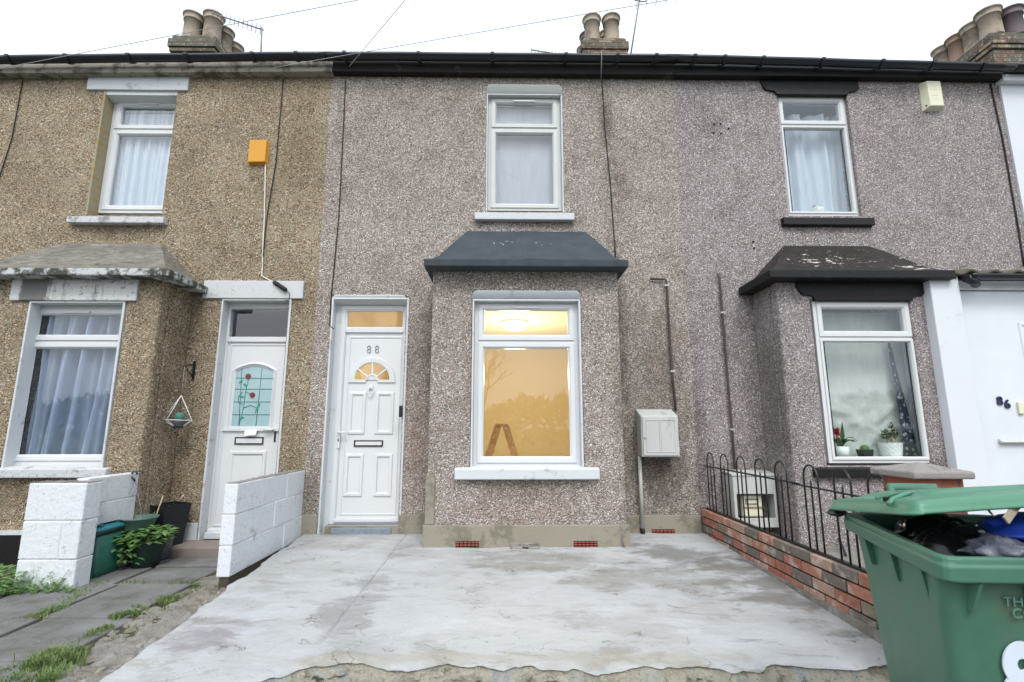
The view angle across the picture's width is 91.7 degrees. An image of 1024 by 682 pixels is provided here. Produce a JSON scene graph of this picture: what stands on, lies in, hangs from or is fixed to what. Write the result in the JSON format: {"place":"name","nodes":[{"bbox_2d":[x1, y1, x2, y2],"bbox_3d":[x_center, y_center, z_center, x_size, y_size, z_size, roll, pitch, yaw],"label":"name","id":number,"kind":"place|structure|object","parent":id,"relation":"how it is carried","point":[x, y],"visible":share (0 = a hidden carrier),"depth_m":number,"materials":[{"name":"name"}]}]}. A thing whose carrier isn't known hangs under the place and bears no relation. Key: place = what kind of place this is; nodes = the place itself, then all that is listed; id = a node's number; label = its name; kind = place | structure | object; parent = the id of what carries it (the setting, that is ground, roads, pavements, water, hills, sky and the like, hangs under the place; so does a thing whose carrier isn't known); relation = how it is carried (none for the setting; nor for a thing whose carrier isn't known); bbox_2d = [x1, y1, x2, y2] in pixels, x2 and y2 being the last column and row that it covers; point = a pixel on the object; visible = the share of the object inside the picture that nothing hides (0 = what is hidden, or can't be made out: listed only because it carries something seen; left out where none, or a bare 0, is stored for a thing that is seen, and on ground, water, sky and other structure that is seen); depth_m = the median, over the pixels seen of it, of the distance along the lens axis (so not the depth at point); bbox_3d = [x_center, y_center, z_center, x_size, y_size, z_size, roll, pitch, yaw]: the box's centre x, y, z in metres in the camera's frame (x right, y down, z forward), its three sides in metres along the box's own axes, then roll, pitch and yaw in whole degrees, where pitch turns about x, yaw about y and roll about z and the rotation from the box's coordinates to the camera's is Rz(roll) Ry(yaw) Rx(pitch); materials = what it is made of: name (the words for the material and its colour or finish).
{"place":"outdoors","nodes":[
{"label":"outdoors","id":0,"kind":"place"},
{"bbox_2d":[0,566,216,681],"bbox_3d":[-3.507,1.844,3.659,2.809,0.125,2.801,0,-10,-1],"label":"grass","id":1,"kind":"structure","parent":0,"point":[58,660],"depth_m":2.63,"materials":[{"name":"green plant"}]},
{"bbox_2d":[0,563,29,596],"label":"leafy weed","id":2,"kind":"object","parent":1,"relation":"on","point":[12,573],"visible":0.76,"depth_m":3.72,"materials":[{"name":"green plant"}]},
{"bbox_2d":[32,574,247,681],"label":"path edging","id":3,"kind":"object","parent":1,"relation":"on","point":[114,653],"visible":0.48,"depth_m":2.91,"materials":[{"name":"concrete"}]},
{"bbox_2d":[0,8,333,565],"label":"terraced house","id":4,"kind":"structure","parent":1,"relation":"on","point":[178,283],"depth_m":5.49,"materials":[{"name":"brown pebbledash render"},{"name":"dark roof tile"},{"name":"white upvc"}]},
{"bbox_2d":[0,79,23,175],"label":"wall cable","id":5,"kind":"object","parent":4,"relation":"attached to","point":[13,128],"depth_m":5.71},
{"bbox_2d":[0,306,122,477],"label":"window","id":6,"kind":"structure","parent":4,"relation":"in","point":[27,465],"depth_m":4.72,"materials":[{"name":"white plastic"}]},
{"bbox_2d":[25,316,120,453],"bbox_3d":[-4.269,0.488,4.947,0.952,1.720,0.188,0,-10,-1],"label":"net curtain","id":7,"kind":"object","parent":4,"relation":"hanging from","point":[69,413],"visible":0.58,"depth_m":4.93,"materials":[{"name":"white fabric"}]},
{"bbox_2d":[66,103,175,225],"bbox_3d":[-4.380,-2.092,5.741,1.058,1.647,0.260,0,-10,-1],"label":"window","id":8,"kind":"structure","parent":4,"relation":"in","point":[118,130],"depth_m":5.78,"materials":[{"name":"white plastic"}]},
{"bbox_2d":[111,109,174,215],"bbox_3d":[-4.352,-2.091,5.904,1.142,1.650,0.076,0,-10,-1],"label":"net curtain","id":9,"kind":"object","parent":4,"relation":"hanging from","point":[141,172],"visible":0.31,"depth_m":5.90,"materials":[{"name":"white fabric"}]},
{"bbox_2d":[182,361,195,378],"bbox_3d":[-3.373,0.293,5.171,0.060,0.193,0.216,2,-10,-11],"label":"wall bracket","id":10,"kind":"object","parent":4,"relation":"attached to","point":[193,370],"depth_m":5.26,"materials":[{"name":"black metal"}]},
{"bbox_2d":[164,367,192,428],"bbox_3d":[-3.356,0.573,5.023,0.257,0.630,0.173,6,-12,-32],"label":"terrarium","id":11,"kind":"object","parent":10,"relation":"hanging from","point":[178,421],"visible":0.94,"depth_m":4.96,"materials":[{"name":"white metal"}]},
{"bbox_2d":[211,9,263,51],"bbox_3d":[-4.120,-4.514,7.426,0.823,1.002,0.024,0,-10,-1],"label":"tv aerial","id":12,"kind":"object","parent":4,"relation":"attached to","point":[261,29],"visible":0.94,"depth_m":7.47,"materials":[{"name":"grey metal"}]},
{"bbox_2d":[204,303,288,538],"bbox_3d":[-2.800,0.805,5.335,0.770,2.477,0.130,0,-10,-1],"label":"front door","id":13,"kind":"structure","parent":4,"relation":"in","point":[252,379],"depth_m":5.35,"materials":[{"name":"white plastic"}]},
{"bbox_2d":[244,429,256,435],"bbox_3d":[-2.777,0.971,5.277,0.130,0.065,0.012,0,-10,-1],"label":"leaflet","id":14,"kind":"object","parent":13,"relation":"attached to","point":[250,432],"visible":1,"depth_m":5.28,"materials":[{"name":"white paper"}]},
{"bbox_2d":[248,140,269,164],"bbox_3d":[-2.905,-2.163,5.691,0.217,0.297,0.054,0,-10,-1],"label":"alarm box","id":15,"kind":"object","parent":4,"relation":"attached to","point":[258,154],"visible":1,"depth_m":5.67,"materials":[{"name":"orange plastic"}]},
{"bbox_2d":[261,164,270,280],"bbox_3d":[-2.718,-1.347,5.567,0.218,1.441,0.014,0,-10,-1],"label":"wall cable","id":16,"kind":"object","parent":4,"relation":"attached to","point":[264,224],"depth_m":5.55,"materials":[{"name":"plastic"}]},
{"bbox_2d":[261,78,283,265],"bbox_3d":[-2.727,-1.961,5.674,0.065,2.312,0.012,0,-10,-1],"label":"wall cable","id":17,"kind":"object","parent":4,"relation":"attached to","point":[274,167],"depth_m":5.67,"materials":[{"name":"plastic"}]},
{"bbox_2d":[272,281,289,300],"bbox_3d":[-2.508,-0.545,5.404,0.204,0.232,0.074,0,-10,-1],"label":"cable joint","id":18,"kind":"object","parent":4,"relation":"attached to","point":[280,286],"visible":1,"depth_m":5.39,"materials":[{"name":"black plastic"}]},
{"bbox_2d":[150,494,191,545],"bbox_3d":[-3.356,1.766,4.796,0.278,0.549,0.321,-4,-11,22],"label":"planter","id":19,"kind":"object","parent":1,"relation":"on","point":[174,513],"visible":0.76,"depth_m":4.79,"materials":[{"name":"black plastic"}]},
{"bbox_2d":[167,540,220,558],"bbox_3d":[-2.756,2.022,4.824,1.040,0.115,0.300,0,-10,-1],"label":"doorstep","id":20,"kind":"object","parent":1,"relation":"on","point":[195,548],"visible":0.26,"depth_m":4.68,"materials":[{"name":"brown concrete"}]},
{"bbox_2d":[216,469,304,589],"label":"block wall","id":21,"kind":"structure","parent":1,"relation":"on","point":[261,521],"depth_m":4.12,"materials":[{"name":"white paint"}]},
{"bbox_2d":[0,557,217,681],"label":"path","id":22,"kind":"structure","parent":0,"point":[98,604],"depth_m":3.40,"materials":[{"name":"grey concrete"}]},
{"bbox_2d":[1,570,76,595],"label":"creeping weeds","id":23,"kind":"object","parent":22,"relation":"on","point":[20,587],"visible":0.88,"depth_m":3.70,"materials":[{"name":"green plant"}]},
{"bbox_2d":[14,472,138,590],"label":"block wall","id":24,"kind":"structure","parent":22,"relation":"on","point":[63,519],"depth_m":3.84,"materials":[{"name":"white paint"}]},
{"bbox_2d":[90,520,124,578],"bbox_3d":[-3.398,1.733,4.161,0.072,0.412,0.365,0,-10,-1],"label":"recycling caddy","id":25,"kind":"object","parent":22,"relation":"on","point":[104,560],"visible":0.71,"depth_m":4.13,"materials":[{"name":"green plastic"}]},
{"bbox_2d":[117,471,159,533],"bbox_3d":[-3.360,1.450,4.488,0.320,0.544,0.318,0,-10,-1],"label":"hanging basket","id":26,"kind":"object","parent":22,"relation":"on","point":[137,522],"visible":0.76,"depth_m":4.39,"materials":[{"name":"green plastic"}]},
{"bbox_2d":[111,524,178,568],"bbox_3d":[-3.276,1.800,4.403,0.541,0.364,0.521,0,-10,-1],"label":"potted plant","id":27,"kind":"object","parent":22,"relation":"on","point":[145,549],"visible":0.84,"depth_m":4.31,"materials":[{"name":"green plant"}]},
{"bbox_2d":[149,526,175,559],"bbox_3d":[-3.296,1.894,4.665,0.210,0.268,0.210,0,-10,-1],"label":"plant pot","id":28,"kind":"object","parent":22,"relation":"on","point":[167,550],"visible":0.23,"depth_m":4.63,"materials":[{"name":"grey plastic"}]},
{"bbox_2d":[99,531,886,681],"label":"concrete yard","id":29,"kind":"structure","parent":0,"point":[405,602],"depth_m":3.00,"materials":[{"name":"grey concrete"}]},
{"bbox_2d":[510,543,539,548],"bbox_3d":[0.116,1.861,4.480,0.260,0.065,0.082,0,-10,-1],"label":"drain gully","id":30,"kind":"object","parent":29,"relation":"on","point":[524,545],"visible":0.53,"depth_m":4.50,"materials":[{"name":"grey concrete"}]},
{"bbox_2d":[301,11,701,547],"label":"terraced house","id":31,"kind":"structure","parent":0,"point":[445,264],"depth_m":5.46,"materials":[{"name":"pebbledash render"},{"name":"black plastic"},{"name":"white upvc"}]},
{"bbox_2d":[0,0,357,68],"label":"telephone wire","id":32,"kind":"object","parent":31,"relation":"attached to","point":[181,33],"visible":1,"depth_m":5.36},
{"bbox_2d":[329,80,345,328],"bbox_3d":[-1.950,-1.603,5.623,0.060,2.996,0.013,0,-10,-1],"label":"wall cable","id":33,"kind":"object","parent":31,"relation":"attached to","point":[339,207],"depth_m":5.60,"materials":[{"name":"black plastic"}]},
{"bbox_2d":[324,306,405,534],"bbox_3d":[-1.521,0.809,5.301,0.753,2.449,0.203,0,-10,-1],"label":"front door","id":34,"kind":"structure","parent":31,"relation":"in","point":[368,425],"depth_m":5.32,"materials":[{"name":"white plastic"}]},
{"bbox_2d":[349,0,404,66],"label":"telephone wire","id":35,"kind":"object","parent":31,"relation":"attached to","point":[377,32],"visible":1,"depth_m":5.20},
{"bbox_2d":[399,406,402,416],"bbox_3d":[-1.168,0.738,5.213,0.034,0.120,0.026,0,-10,-1],"label":"doorbell","id":36,"kind":"object","parent":31,"relation":"attached to","point":[400,410],"visible":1,"depth_m":5.21,"materials":[{"name":"black plastic"}]},
{"bbox_2d":[275,0,666,67],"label":"telephone wire","id":37,"kind":"object","parent":31,"relation":"attached to","point":[473,33],"visible":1,"depth_m":5.45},
{"bbox_2d":[485,424,517,455],"bbox_3d":[-0.120,1.486,5.779,0.800,1.036,0.419,0,-10,-1],"label":"stepladder","id":38,"kind":"object","parent":31,"relation":"in","point":[494,438],"visible":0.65,"depth_m":5.65,"materials":[{"name":"paint"}]},
{"bbox_2d":[501,319,527,330],"bbox_3d":[0.037,-0.203,6.838,0.380,0.124,0.380,0,-10,-1],"label":"ceiling lamp","id":39,"kind":"object","parent":31,"relation":"attached to","point":[514,324],"visible":1,"depth_m":6.72,"materials":[{"name":"white glass"}]},
{"bbox_2d":[487,106,552,203],"bbox_3d":[0.144,-2.187,5.937,0.992,1.650,0.003,0,-10,-1],"label":"window blind","id":40,"kind":"object","parent":31,"relation":"attached to","point":[524,172],"depth_m":5.93,"materials":[{"name":"white fabric"}]},
{"bbox_2d":[475,98,573,221],"bbox_3d":[0.140,-2.133,5.780,1.115,1.608,0.190,0,-10,-1],"label":"window","id":41,"kind":"structure","parent":31,"relation":"in","point":[552,130],"depth_m":5.81,"materials":[{"name":"white plastic"}]},
{"bbox_2d":[454,303,599,479],"bbox_3d":[0.141,0.446,4.835,1.348,1.728,0.195,0,-10,-1],"label":"window","id":42,"kind":"structure","parent":31,"relation":"in","point":[484,467],"depth_m":4.83,"materials":[{"name":"white plastic"}]},
{"bbox_2d":[531,47,569,52],"bbox_3d":[0.718,-4.778,8.357,0.810,0.352,0.024,0,-10,-1],"label":"tv aerial","id":43,"kind":"object","parent":31,"relation":"attached to","point":[538,50],"visible":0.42,"depth_m":8.37,"materials":[{"name":"grey metal"}]},
{"bbox_2d":[601,50,601,80],"bbox_3d":[1.037,-3.201,5.782,0.015,0.289,0.151,-1,-10,4],"label":"wall cable","id":44,"kind":"object","parent":31,"relation":"attached to","point":[601,65],"depth_m":5.73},
{"bbox_2d":[601,81,615,256],"bbox_3d":[1.113,-2.038,5.745,0.098,2.225,0.013,0,-10,-1],"label":"wall cable","id":45,"kind":"object","parent":31,"relation":"attached to","point":[608,169],"depth_m":5.73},
{"bbox_2d":[621,525,628,546],"bbox_3d":[1.035,1.783,4.542,0.086,0.197,0.019,5,-11,-26],"label":"wire","id":46,"kind":"object","parent":31,"relation":"attached to","point":[622,535],"visible":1,"depth_m":4.52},
{"bbox_2d":[638,456,644,533],"bbox_3d":[1.320,1.578,5.080,0.045,0.778,0.046,0,-10,-1],"label":"conduit","id":47,"kind":"object","parent":31,"relation":"attached to","point":[642,529],"visible":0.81,"depth_m":5.07,"materials":[{"name":"white plastic"}]},
{"bbox_2d":[630,0,665,53],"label":"tv aerial","id":48,"kind":"object","parent":31,"relation":"attached to","point":[638,1],"visible":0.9,"depth_m":8.26,"materials":[{"name":"grey metal"}]},
{"bbox_2d":[636,409,679,456],"bbox_3d":[1.505,0.946,5.130,0.388,0.484,0.211,0,-10,-1],"label":"meter box","id":49,"kind":"object","parent":31,"relation":"attached to","point":[657,433],"visible":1,"depth_m":5.04,"materials":[{"name":"white plastic"}]},
{"bbox_2d":[642,417,678,455],"bbox_3d":[1.505,0.963,5.033,0.356,0.385,0.026,0,-10,-1],"label":"door","id":50,"kind":"structure","parent":49,"relation":"in","point":[660,434],"depth_m":5.03,"materials":[{"name":"white plastic"}]},
{"bbox_2d":[650,277,676,410],"bbox_3d":[1.634,0.019,5.378,0.216,1.461,0.044,0,-10,-1],"label":"pipe","id":51,"kind":"object","parent":31,"relation":"attached to","point":[666,285],"visible":1,"depth_m":5.37,"materials":[{"name":"brown metal"}]},
{"bbox_2d":[0,0,1023,60],"label":"sky","id":52,"kind":"structure","parent":0,"point":[848,29],"materials":[{"name":"white"}]},
{"bbox_2d":[261,661,890,681],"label":"concrete yard edge","id":53,"kind":"object","parent":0,"point":[351,672],"visible":0.93,"depth_m":2.41,"materials":[{"name":"beige concrete"}]},
{"bbox_2d":[739,546,881,643],"bbox_3d":[5.438,1.967,3.911,7.000,0.370,2.780,0,-10,-1],"label":"garden concrete","id":54,"kind":"object","parent":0,"point":[867,630],"depth_m":3.27,"materials":[{"name":"grey concrete"}]},
{"bbox_2d":[702,509,878,629],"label":"brick wall","id":55,"kind":"structure","parent":54,"relation":"on","point":[843,587],"depth_m":3.40,"materials":[{"name":"red brick"}]},
{"bbox_2d":[703,452,882,573],"bbox_3d":[2.016,1.206,3.820,0.032,0.574,2.680,0,-10,-1],"label":"railing","id":56,"kind":"object","parent":55,"relation":"on","point":[824,553],"visible":0.88,"depth_m":3.66,"materials":[{"name":"black metal"}]},
{"bbox_2d":[672,53,1023,546],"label":"terraced house","id":57,"kind":"structure","parent":54,"relation":"on","point":[921,235],"depth_m":5.54,"materials":[{"name":"pebbledash render"},{"name":"black paint"},{"name":"white upvc"}]},
{"bbox_2d":[717,273,735,468],"bbox_3d":[2.306,0.287,5.341,0.065,2.113,0.044,0,-10,-1],"label":"pipe","id":58,"kind":"object","parent":57,"relation":"attached to","point":[722,313],"visible":0.98,"depth_m":5.32,"materials":[{"name":"grey metal"}]},
{"bbox_2d":[722,470,778,527],"bbox_3d":[2.411,1.584,5.023,0.451,0.536,0.228,0,-10,-1],"label":"meter housing","id":59,"kind":"object","parent":57,"relation":"attached to","point":[772,502],"visible":0.6,"depth_m":4.95,"materials":[{"name":"white plastic"}]},
{"bbox_2d":[783,114,847,211],"bbox_3d":[3.585,-2.070,6.023,1.045,1.450,0.115,0,-10,-1],"label":"net curtain","id":60,"kind":"object","parent":57,"relation":"hanging from","point":[815,167],"visible":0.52,"depth_m":6.03,"materials":[{"name":"white fabric"}]},
{"bbox_2d":[811,205,824,211],"bbox_3d":[3.593,-1.532,5.844,0.150,0.144,0.148,0,-10,-1],"label":"ornament","id":61,"kind":"object","parent":57,"relation":"on","point":[818,208],"visible":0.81,"depth_m":5.79,"materials":[{"name":"white ceramic"}]},
{"bbox_2d":[777,97,874,226],"bbox_3d":[3.584,-2.128,5.831,1.040,1.690,0.170,0,-10,-1],"label":"window","id":62,"kind":"structure","parent":57,"relation":"in","point":[840,125],"depth_m":5.86,"materials":[{"name":"white plastic"}]},
{"bbox_2d":[833,423,856,455],"bbox_3d":[3.227,0.964,4.911,0.352,0.349,0.177,0,-10,-1],"label":"potted bromeliad","id":63,"kind":"object","parent":57,"relation":"on","point":[841,450],"visible":0.8,"depth_m":4.89,"materials":[{"name":"white ceramic"}]},
{"bbox_2d":[856,445,873,455],"bbox_3d":[3.470,1.080,4.889,0.117,0.113,0.099,0,-10,-1],"label":"potted cactus","id":64,"kind":"object","parent":57,"relation":"on","point":[864,450],"visible":0.9,"depth_m":4.86,"materials":[{"name":"black plastic"}]},
{"bbox_2d":[822,312,912,455],"bbox_3d":[3.587,0.461,5.114,1.139,1.550,0.061,0,-10,-1],"label":"net curtain","id":65,"kind":"object","parent":57,"relation":"hanging from","point":[864,403],"visible":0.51,"depth_m":5.13,"materials":[{"name":"white fabric"}]},
{"bbox_2d":[810,300,929,477],"bbox_3d":[3.498,0.436,4.873,1.314,1.734,0.145,0,-10,-1],"label":"window","id":66,"kind":"structure","parent":57,"relation":"in","point":[820,336],"depth_m":4.92,"materials":[{"name":"white plastic"}]},
{"bbox_2d":[877,422,902,455],"bbox_3d":[3.757,0.975,4.942,0.218,0.338,0.214,0,-10,-1],"label":"potted jade plant","id":67,"kind":"object","parent":57,"relation":"on","point":[892,448],"visible":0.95,"depth_m":4.90,"materials":[{"name":"green plant"}]},
{"bbox_2d":[888,343,918,455],"bbox_3d":[3.964,0.570,5.039,0.161,1.156,0.026,0,-10,-1],"label":"patterned curtain","id":68,"kind":"object","parent":57,"relation":"hanging from","point":[910,444],"visible":0.98,"depth_m":5.00,"materials":[{"name":"grey fabric"}]},
{"bbox_2d":[897,310,920,455],"bbox_3d":[4.160,0.434,5.103,0.215,1.600,0.028,0,-10,-1],"label":"white curtain","id":69,"kind":"object","parent":57,"relation":"hanging from","point":[908,381],"visible":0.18,"depth_m":5.10,"materials":[{"name":"white fabric"}]},
{"bbox_2d":[918,81,943,111],"bbox_3d":[5.008,-2.928,5.929,0.213,0.370,0.080,0,-10,-1],"label":"alarm box","id":70,"kind":"object","parent":57,"relation":"attached to","point":[931,96],"visible":1,"depth_m":5.91,"materials":[{"name":"beige plastic"}]},
{"bbox_2d":[960,291,1023,514],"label":"front door","id":71,"kind":"structure","parent":57,"relation":"in","point":[994,320],"depth_m":4.89,"materials":[{"name":"white plastic"}]},
{"bbox_2d":[990,84,1023,265],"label":"wall cable","id":72,"kind":"object","parent":57,"relation":"attached to","point":[1009,177],"depth_m":5.80,"materials":[{"name":"black plastic"}]},
{"bbox_2d":[930,3,1023,221],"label":"terraced house","id":73,"kind":"structure","parent":54,"relation":"on","point":[993,33],"depth_m":7.82,"materials":[{"name":"white"}]},
{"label":"pavement","id":74,"kind":"structure","parent":0,"visible":0},
{"bbox_2d":[95,591,867,681],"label":"rubble","id":75,"kind":"object","parent":74,"relation":"on","point":[141,647],"visible":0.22,"depth_m":2.44,"materials":[{"name":"concrete"}]},
{"bbox_2d":[870,462,974,513],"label":"brick pier","id":76,"kind":"structure","parent":74,"relation":"on","point":[937,475],"depth_m":2.28,"materials":[{"name":"grey concrete"}]},
{"bbox_2d":[830,483,1023,681],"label":"wheelie bin","id":77,"kind":"object","parent":74,"relation":"on","point":[943,618],"visible":0.95,"depth_m":1.38,"materials":[{"name":"green plastic"}]},
{"bbox_2d":[824,509,847,516],"bbox_3d":[1.281,0.678,1.963,0.091,0.029,0.054,0,-10,-1],"label":"plastic wrap","id":78,"kind":"object","parent":77,"relation":"in","point":[838,513],"visible":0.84,"depth_m":1.95,"materials":[{"name":"black plastic"}]},
{"bbox_2d":[892,513,985,538],"bbox_3d":[1.507,0.716,1.730,0.358,0.216,0.270,0,-10,-1],"label":"bin bag","id":79,"kind":"object","parent":77,"relation":"in","point":[911,527],"visible":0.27,"depth_m":1.73,"materials":[{"name":"black plastic"}]},
{"bbox_2d":[909,521,979,555],"bbox_3d":[1.397,0.735,1.541,0.350,0.331,0.385,0,-10,-1],"label":"bin bag","id":80,"kind":"object","parent":77,"relation":"in","point":[947,538],"visible":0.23,"depth_m":1.53,"materials":[{"name":"black plastic"}]},
{"bbox_2d":[957,533,1023,556],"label":"plastic wrap","id":81,"kind":"object","parent":77,"relation":"in","point":[990,544],"visible":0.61,"depth_m":1.32,"materials":[{"name":"plastic"}]},
{"bbox_2d":[977,512,1023,542],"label":"plastic bag","id":82,"kind":"object","parent":77,"relation":"in","point":[997,524],"visible":0.67,"depth_m":1.55,"materials":[{"name":"blue plastic"}]},
{"bbox_2d":[1003,508,1019,523],"bbox_3d":[1.403,0.470,1.389,0.178,0.060,0.012,6,-12,-32],"label":"cardboard strip","id":83,"kind":"object","parent":77,"relation":"in","point":[1009,515],"visible":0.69,"depth_m":1.36,"materials":[{"name":"beige cardboard"}]}
]}

